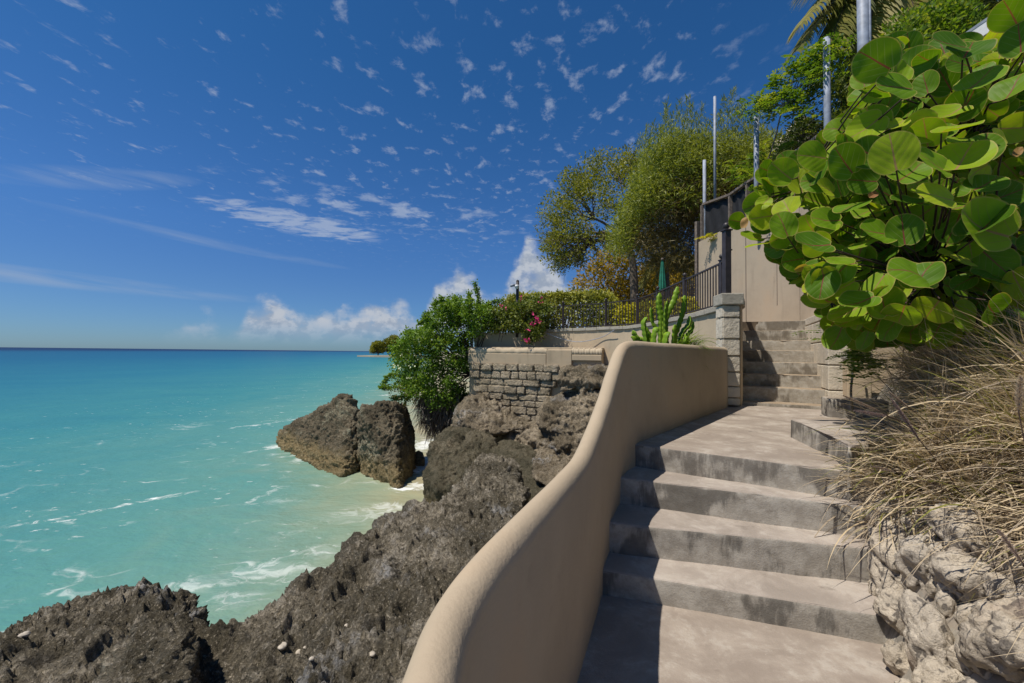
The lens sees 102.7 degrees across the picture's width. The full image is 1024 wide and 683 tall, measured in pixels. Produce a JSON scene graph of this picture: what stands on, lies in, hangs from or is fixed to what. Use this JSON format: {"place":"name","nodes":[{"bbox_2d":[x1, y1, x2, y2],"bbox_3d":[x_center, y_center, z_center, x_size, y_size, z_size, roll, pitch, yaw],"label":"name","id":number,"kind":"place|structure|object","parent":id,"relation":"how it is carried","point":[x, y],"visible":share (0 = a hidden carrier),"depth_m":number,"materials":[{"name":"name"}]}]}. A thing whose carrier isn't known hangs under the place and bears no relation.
{"place":"outdoors","nodes":[
{"label":"outdoors","id":0,"kind":"place"},
{"bbox_2d":[0,347,468,631],"bbox_3d":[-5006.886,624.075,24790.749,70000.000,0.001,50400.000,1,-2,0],"label":"sea","id":1,"kind":"structure","parent":0,"point":[175,469],"depth_m":14.66,"materials":[{"name":"liquid"}]},
{"bbox_2d":[0,576,209,682],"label":"shore rock","id":2,"kind":"object","parent":1,"relation":"in","point":[74,639],"visible":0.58,"depth_m":3.67,"materials":[{"name":"stone"}]},
{"bbox_2d":[18,631,30,637],"bbox_3d":[-4.194,2.520,3.524,0.078,0.040,0.065,1,-2,0],"label":"pebble","id":3,"kind":"object","parent":2,"relation":"on","point":[26,634],"visible":1,"depth_m":3.51,"materials":[{"name":"white stone"}]},
{"bbox_2d":[92,610,200,682],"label":"shore rock","id":4,"kind":"object","parent":1,"relation":"in","point":[158,646],"visible":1,"depth_m":2.92,"materials":[{"name":"stone"}]},
{"bbox_2d":[276,393,359,476],"bbox_3d":[-8.668,3.988,18.330,8.523,3.561,2.108,-1,-2,44],"label":"sea rock","id":5,"kind":"object","parent":1,"relation":"in","point":[324,437],"visible":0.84,"depth_m":16.85,"materials":[{"name":"stone"}]},
{"bbox_2d":[193,452,530,682],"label":"shore rock","id":6,"kind":"object","parent":1,"relation":"in","point":[381,586],"visible":0.57,"depth_m":3.90,"materials":[{"name":"stone"}]},
{"bbox_2d":[278,642,287,650],"bbox_3d":[-1.863,2.476,3.322,0.067,0.043,0.081,1,-2,0],"label":"pebble","id":7,"kind":"object","parent":6,"relation":"on","point":[282,646],"visible":1,"depth_m":3.31,"materials":[{"name":"white stone"}]},
{"bbox_2d":[369,651,375,656],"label":"pebble","id":8,"kind":"object","parent":6,"relation":"on","point":[372,653],"visible":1,"depth_m":3.20,"materials":[{"name":"white stone"}]},
{"bbox_2d":[356,400,415,488],"bbox_3d":[-4.810,3.967,15.633,2.290,3.499,4.176,1,-2,-10],"label":"sea rock","id":9,"kind":"object","parent":1,"relation":"in","point":[386,450],"visible":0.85,"depth_m":14.99,"materials":[{"name":"stone"}]},
{"bbox_2d":[415,450,424,465],"bbox_3d":[-3.833,5.008,16.919,0.436,0.873,1.058,1,-2,-14],"label":"sea rock","id":10,"kind":"object","parent":1,"relation":"in","point":[420,459],"visible":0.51,"depth_m":16.52,"materials":[{"name":"stone"}]},
{"bbox_2d":[422,426,498,502],"bbox_3d":[-1.346,4.109,11.813,2.407,3.044,3.538,1,-2,0],"label":"shore boulder","id":11,"kind":"object","parent":1,"relation":"in","point":[452,453],"visible":0.39,"depth_m":11.16,"materials":[{"name":"stone"}]},
{"bbox_2d":[488,439,544,500],"bbox_3d":[0.148,3.944,10.593,1.881,2.093,4.376,1,-2,0],"label":"shore boulder","id":12,"kind":"object","parent":1,"relation":"in","point":[523,455],"visible":0.15,"depth_m":11.02,"materials":[{"name":"stone"}]},
{"bbox_2d":[530,447,570,485],"bbox_3d":[1.055,3.165,10.215,1.242,0.590,2.377,1,-2,0],"label":"broken rubble","id":13,"kind":"object","parent":12,"relation":"on","point":[548,465],"visible":0.64,"depth_m":10.12,"materials":[{"name":"stone"}]},
{"bbox_2d":[357,355,457,357],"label":"headland beach","id":14,"kind":"structure","parent":0,"point":[384,356],"depth_m":323.63,"materials":[{"name":"beige sand"}]},
{"bbox_2d":[369,340,385,354],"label":"headland tree","id":15,"kind":"object","parent":14,"relation":"on","point":[377,346],"visible":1,"depth_m":336.94,"materials":[{"name":"green plant"}]},
{"bbox_2d":[382,334,399,353],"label":"headland tree","id":16,"kind":"object","parent":14,"relation":"on","point":[387,341],"visible":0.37,"depth_m":345.98,"materials":[{"name":"green plant"}]},
{"bbox_2d":[0,0,847,351],"label":"sky","id":17,"kind":"structure","parent":0,"point":[311,175],"materials":[{"name":"blue"}]},
{"bbox_2d":[450,364,607,458],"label":"cliff","id":18,"kind":"structure","parent":0,"point":[558,424],"depth_m":13.39,"materials":[{"name":"stone"}]},
{"bbox_2d":[377,279,504,448],"bbox_3d":[-2.797,1.006,16.680,5.110,7.041,3.671,1,-2,0],"label":"hanging bush","id":19,"kind":"object","parent":18,"relation":"on","point":[426,342],"visible":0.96,"depth_m":15.80,"materials":[{"name":"green plant"}]},
{"bbox_2d":[577,595,899,682],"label":"path landing","id":20,"kind":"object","parent":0,"point":[632,641],"visible":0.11,"depth_m":2.21,"materials":[{"name":"concrete"}]},
{"bbox_2d":[402,341,727,682],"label":"curved parapet wall","id":21,"kind":"structure","parent":20,"relation":"on","point":[519,600],"depth_m":1.78,"materials":[{"name":"beige paint"}]},
{"bbox_2d":[603,466,890,644],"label":"stairs","id":22,"kind":"structure","parent":20,"relation":"on","point":[750,552],"depth_m":2.75,"materials":[{"name":"concrete"}]},
{"bbox_2d":[635,405,907,502],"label":"path platform","id":23,"kind":"structure","parent":22,"relation":"on","point":[755,445],"depth_m":3.52,"materials":[{"name":"concrete"}]},
{"bbox_2d":[713,293,743,404],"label":"stone pier","id":24,"kind":"structure","parent":23,"relation":"on","point":[728,322],"depth_m":6.42,"materials":[{"name":"beige stone"}]},
{"bbox_2d":[791,419,916,501],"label":"concrete kerb","id":25,"kind":"structure","parent":23,"relation":"on","point":[800,428],"depth_m":3.40,"materials":[{"name":"grey concrete"}]},
{"bbox_2d":[850,367,886,430],"bbox_3d":[3.660,0.441,4.319,0.107,0.791,3.262,-1,-2,37],"label":"hose","id":26,"kind":"object","parent":25,"relation":"on","point":[853,412],"visible":0.41,"depth_m":4.61,"materials":[{"name":"black rubber"}]},
{"bbox_2d":[821,396,888,419],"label":"concrete block","id":27,"kind":"structure","parent":23,"relation":"on","point":[826,401],"depth_m":5.34,"materials":[{"name":"grey concrete"}]},
{"bbox_2d":[841,354,872,397],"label":"stucco pillar","id":28,"kind":"structure","parent":23,"relation":"on","point":[855,389],"depth_m":5.75,"materials":[{"name":"beige paint"}]},
{"bbox_2d":[743,322,879,398],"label":"terrace ground","id":29,"kind":"structure","parent":0,"point":[749,326],"depth_m":8.34,"materials":[{"name":"soil"}]},
{"bbox_2d":[495,288,621,332],"bbox_3d":[1.963,-1.084,17.021,5.145,2.044,2.532,0,-2,20],"label":"clipped hedge","id":30,"kind":"object","parent":29,"relation":"on","point":[591,296],"visible":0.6,"depth_m":15.92,"materials":[{"name":"green plant"}]},
{"bbox_2d":[468,299,744,420],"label":"terrace wall","id":31,"kind":"structure","parent":29,"relation":"on","point":[517,375],"depth_m":14.57,"materials":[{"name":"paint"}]},
{"bbox_2d":[510,280,518,336],"bbox_3d":[0.121,-1.295,15.931,0.401,2.256,0.209,2,-2,-35],"label":"camera pole","id":32,"kind":"object","parent":31,"relation":"attached to","point":[516,285],"visible":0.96,"depth_m":15.99,"materials":[{"name":"grey metal"}]},
{"bbox_2d":[483,292,556,344],"bbox_3d":[0.197,-0.870,15.736,2.891,2.079,2.496,1,-2,0],"label":"bougainvillea","id":33,"kind":"object","parent":31,"relation":"on","point":[535,325],"visible":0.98,"depth_m":15.28,"materials":[{"name":"green plant"}]},
{"bbox_2d":[547,330,613,341],"bbox_3d":[2.383,-0.178,14.376,2.658,0.397,0.238,-1,-2,37],"label":"slack cable","id":34,"kind":"object","parent":31,"relation":"attached to","point":[580,341],"visible":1,"depth_m":14.46,"materials":[{"name":"metal"}]},
{"bbox_2d":[522,222,732,328],"bbox_3d":[3.103,-1.160,11.735,2.728,1.220,10.248,1,-2,-18],"label":"iron fence","id":35,"kind":"object","parent":31,"relation":"on","point":[724,274],"visible":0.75,"depth_m":9.47,"materials":[{"name":"black metal"}]},
{"bbox_2d":[531,141,699,303],"bbox_3d":[6.103,-5.785,24.297,10.269,11.661,9.104,1,-2,0],"label":"umbrella tree","id":36,"kind":"object","parent":29,"relation":"on","point":[580,190],"visible":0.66,"depth_m":22.97,"materials":[{"name":"green plant"}]},
{"bbox_2d":[567,246,694,325],"bbox_3d":[9.252,-3.713,30.649,10.904,8.068,6.716,1,-2,0],"label":"golden tree","id":37,"kind":"object","parent":29,"relation":"on","point":[620,288],"visible":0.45,"depth_m":29.34,"materials":[{"name":"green plant"}]},
{"bbox_2d":[603,296,698,326],"bbox_3d":[5.132,-0.785,14.386,1.797,1.516,4.127,2,-2,-33],"label":"yellow hedge","id":38,"kind":"object","parent":29,"relation":"on","point":[614,322],"visible":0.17,"depth_m":14.57,"materials":[{"name":"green plant"}]},
{"bbox_2d":[624,251,694,300],"bbox_3d":[14.147,-4.168,37.075,8.504,9.404,6.326,1,-2,0],"label":"dark tree","id":39,"kind":"object","parent":29,"relation":"on","point":[657,285],"visible":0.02,"depth_m":35.71,"materials":[{"name":"green plant"}]},
{"bbox_2d":[658,258,665,290],"bbox_3d":[4.862,-1.491,13.247,0.236,2.443,0.236,1,-2,-15],"label":"folded parasol","id":40,"kind":"object","parent":29,"relation":"on","point":[662,282],"visible":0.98,"depth_m":13.21,"materials":[{"name":"green fabric"}]},
{"bbox_2d":[636,252,693,297],"bbox_3d":[9.593,-2.918,26.327,4.230,6.120,2.585,1,-2,-12],"label":"garden palm","id":41,"kind":"object","parent":29,"relation":"on","point":[654,280],"visible":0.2,"depth_m":25.86,"materials":[{"name":"green plant"}]},
{"bbox_2d":[695,221,699,308],"bbox_3d":[5.788,-1.694,12.752,0.160,4.100,0.100,1,-2,-17],"label":"timber board","id":42,"kind":"object","parent":29,"relation":"on","point":[697,230],"visible":0.42,"depth_m":12.73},
{"bbox_2d":[743,320,827,409],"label":"stairs","id":43,"kind":"structure","parent":29,"relation":"on","point":[779,367],"depth_m":7.14,"materials":[{"name":"concrete"}]},
{"bbox_2d":[699,59,939,392],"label":"retaining wall","id":44,"kind":"structure","parent":29,"relation":"on","point":[763,285],"depth_m":10.05,"materials":[{"name":"paint"}]},
{"bbox_2d":[703,160,705,238],"bbox_3d":[5.925,-3.747,12.608,0.095,3.711,0.095,1,-2,0],"label":"steel pole","id":45,"kind":"object","parent":44,"relation":"attached to","point":[704,180],"visible":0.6,"depth_m":12.59,"materials":[{"name":"silver metal"}]},
{"bbox_2d":[694,233,717,241],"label":"wall weed","id":46,"kind":"object","parent":44,"relation":"on","point":[708,235],"depth_m":11.89,"materials":[{"name":"yellow plant"}]},
{"bbox_2d":[754,116,758,232],"bbox_3d":[5.980,-4.012,10.014,0.115,3.018,0.115,1,-2,0],"label":"steel pole","id":47,"kind":"object","parent":44,"relation":"attached to","point":[756,143],"visible":0.4,"depth_m":9.99,"materials":[{"name":"silver metal"}]},
{"bbox_2d":[700,135,816,240],"bbox_3d":[6.087,-3.667,10.313,0.280,1.299,4.689,1,-2,-3],"label":"timber screen","id":48,"kind":"object","parent":44,"relation":"on","point":[721,210],"visible":0.2,"depth_m":11.75,"materials":[{"name":"black wood"}]},
{"bbox_2d":[722,129,815,194],"bbox_3d":[6.187,-4.138,10.390,1.298,2.102,3.194,1,-2,0],"label":"screen vine","id":49,"kind":"object","parent":48,"relation":"attached to","point":[788,145],"visible":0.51,"depth_m":10.54,"materials":[{"name":"green plant"}]},
{"bbox_2d":[823,36,830,127],"bbox_3d":[6.060,-4.382,7.873,0.115,2.958,0.115,1,-2,0],"label":"steel pole","id":50,"kind":"object","parent":44,"relation":"attached to","point":[827,98],"visible":0.56,"depth_m":7.85,"materials":[{"name":"silver metal"}]},
{"bbox_2d":[857,0,868,51],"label":"steel pole","id":51,"kind":"object","parent":44,"relation":"attached to","point":[862,23],"visible":0.25,"depth_m":6.84,"materials":[{"name":"silver metal"}]},
{"bbox_2d":[805,315,848,396],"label":"stair side wall","id":52,"kind":"structure","parent":29,"relation":"on","point":[822,353],"depth_m":6.34,"materials":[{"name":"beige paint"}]},
{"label":"bank soil","id":53,"kind":"structure","parent":0,"visible":0},
{"bbox_2d":[826,348,898,386],"bbox_3d":[4.090,0.277,4.750,0.624,0.464,1.722,-1,-2,43],"label":"green weed","id":54,"kind":"object","parent":53,"relation":"on","point":[855,356],"visible":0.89,"depth_m":4.61,"materials":[{"name":"green plant"}]},
{"bbox_2d":[728,0,1023,368],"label":"sea grape bush","id":55,"kind":"object","parent":53,"relation":"on","point":[901,178],"visible":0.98,"depth_m":2.87,"materials":[{"name":"green plant"}]},
{"bbox_2d":[791,324,823,339],"bbox_3d":[3.949,-0.134,5.187,0.648,0.277,0.488,1,-2,0],"label":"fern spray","id":56,"kind":"object","parent":55,"relation":"attached to","point":[810,332],"visible":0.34,"depth_m":5.22,"materials":[{"name":"green plant"}]},
{"bbox_2d":[862,367,1023,682],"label":"coral rubble wall","id":57,"kind":"structure","parent":53,"relation":"on","point":[922,614],"depth_m":1.91,"materials":[{"name":"stone"}]},
{"bbox_2d":[788,274,1023,657],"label":"dry grass","id":58,"kind":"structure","parent":57,"relation":"on","point":[953,388],"depth_m":2.43,"materials":[{"name":"beige plant"}]},
{"bbox_2d":[843,395,955,457],"bbox_3d":[2.175,0.477,2.292,0.653,0.350,0.026,1,-2,-1],"label":"grass seed head","id":59,"kind":"object","parent":58,"relation":"on","point":[860,403],"depth_m":2.29},
{"bbox_2d":[854,410,953,445],"bbox_3d":[2.123,0.468,2.214,0.692,0.216,0.028,1,-2,-13],"label":"grass seed head","id":60,"kind":"object","parent":58,"relation":"on","point":[871,413],"depth_m":2.17},
{"bbox_2d":[870,465,982,509],"bbox_3d":[2.024,0.713,1.987,0.581,0.224,0.024,1,-2,-1],"label":"grass seed head","id":61,"kind":"object","parent":58,"relation":"on","point":[882,468],"depth_m":1.99},
{"bbox_2d":[890,398,967,503],"bbox_3d":[2.210,0.611,2.138,0.466,0.629,0.031,1,-2,-1],"label":"grass seed head","id":62,"kind":"object","parent":58,"relation":"on","point":[908,423],"depth_m":2.14},
{"bbox_2d":[889,392,970,461],"bbox_3d":[2.360,0.494,2.293,0.511,0.423,0.022,1,-2,-1],"label":"grass seed head","id":63,"kind":"object","parent":58,"relation":"on","point":[898,399],"depth_m":2.29},
{"bbox_2d":[997,529,1023,564],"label":"grass seed head","id":64,"kind":"object","parent":58,"relation":"on","point":[1003,537],"depth_m":1.55},
{"bbox_2d":[1013,375,1023,440],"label":"grass seed head","id":65,"kind":"object","parent":58,"relation":"on","point":[1019,396],"depth_m":1.74},
{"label":"hillside ground","id":66,"kind":"structure","parent":0,"visible":0},
{"bbox_2d":[598,86,783,278],"bbox_3d":[7.312,-5.777,15.738,8.404,7.281,5.190,1,-2,0],"label":"feathery tree","id":67,"kind":"object","parent":66,"relation":"on","point":[658,195],"visible":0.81,"depth_m":14.39,"materials":[{"name":"green plant"}]},
{"bbox_2d":[713,96,716,201],"bbox_3d":[6.524,-5.995,13.169,0.083,3.822,0.083,1,-2,0],"label":"steel pole","id":68,"kind":"object","parent":66,"relation":"on","point":[714,132],"visible":0.79,"depth_m":13.15,"materials":[{"name":"silver metal"}]},
{"bbox_2d":[772,117,812,158],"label":"stone gable","id":69,"kind":"structure","parent":66,"relation":"on","point":[786,141],"depth_m":14.04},
{"bbox_2d":[771,114,823,153],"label":"slope shrub","id":70,"kind":"object","parent":66,"relation":"on","point":[796,131],"visible":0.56,"depth_m":10.63,"materials":[{"name":"green plant"}]},
{"bbox_2d":[730,31,869,186],"bbox_3d":[5.944,-4.873,8.775,1.054,2.481,2.875,1,-2,-13],"label":"tree","id":71,"kind":"object","parent":66,"relation":"on","point":[808,68],"visible":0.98,"depth_m":8.47,"materials":[{"name":"green plant"}]},
{"bbox_2d":[813,58,851,129],"bbox_3d":[8.229,-5.171,9.865,1.627,4.255,3.074,-1,-2,39],"label":"slope shrub","id":72,"kind":"object","parent":66,"relation":"on","point":[838,87],"visible":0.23,"depth_m":9.53,"materials":[{"name":"green plant"}]},
{"bbox_2d":[869,0,870,40],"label":"steel pole","id":73,"kind":"object","parent":66,"relation":"on","point":[870,19],"visible":0.12,"depth_m":8.35,"materials":[{"name":"silver metal"}]},
{"bbox_2d":[782,0,982,106],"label":"coconut palm","id":74,"kind":"object","parent":66,"relation":"on","point":[839,16],"visible":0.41,"depth_m":9.72,"materials":[{"name":"green plant"}]},
{"bbox_2d":[876,0,990,40],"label":"slope shrub","id":75,"kind":"object","parent":66,"relation":"on","point":[951,15],"visible":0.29,"depth_m":8.05,"materials":[{"name":"green plant"}]},
{"bbox_2d":[945,0,1001,25],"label":"dark conifer","id":76,"kind":"object","parent":66,"relation":"on","point":[993,3],"visible":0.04,"depth_m":10.22,"materials":[{"name":"green plant"}]},
{"bbox_2d":[967,18,988,35],"bbox_3d":[7.853,-4.931,7.378,2.508,1.662,1.308,1,-2,0],"label":"white eave","id":77,"kind":"object","parent":66,"relation":"on","point":[981,28],"visible":0.12,"depth_m":7.27,"materials":[{"name":"paint"}]},
{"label":"planting ground","id":78,"kind":"structure","parent":0,"visible":0},
{"bbox_2d":[631,286,694,344],"bbox_3d":[2.129,-0.186,5.612,0.931,1.142,0.561,1,-2,-24],"label":"candelabra cactus","id":79,"kind":"object","parent":78,"relation":"on","point":[661,331],"visible":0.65,"depth_m":5.61,"materials":[{"name":"green plant"}]},
{"bbox_2d":[677,327,718,366],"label":"spiky plant","id":80,"kind":"object","parent":78,"relation":"on","point":[692,341],"visible":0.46,"depth_m":5.44,"materials":[{"name":"green plant"}]}
]}

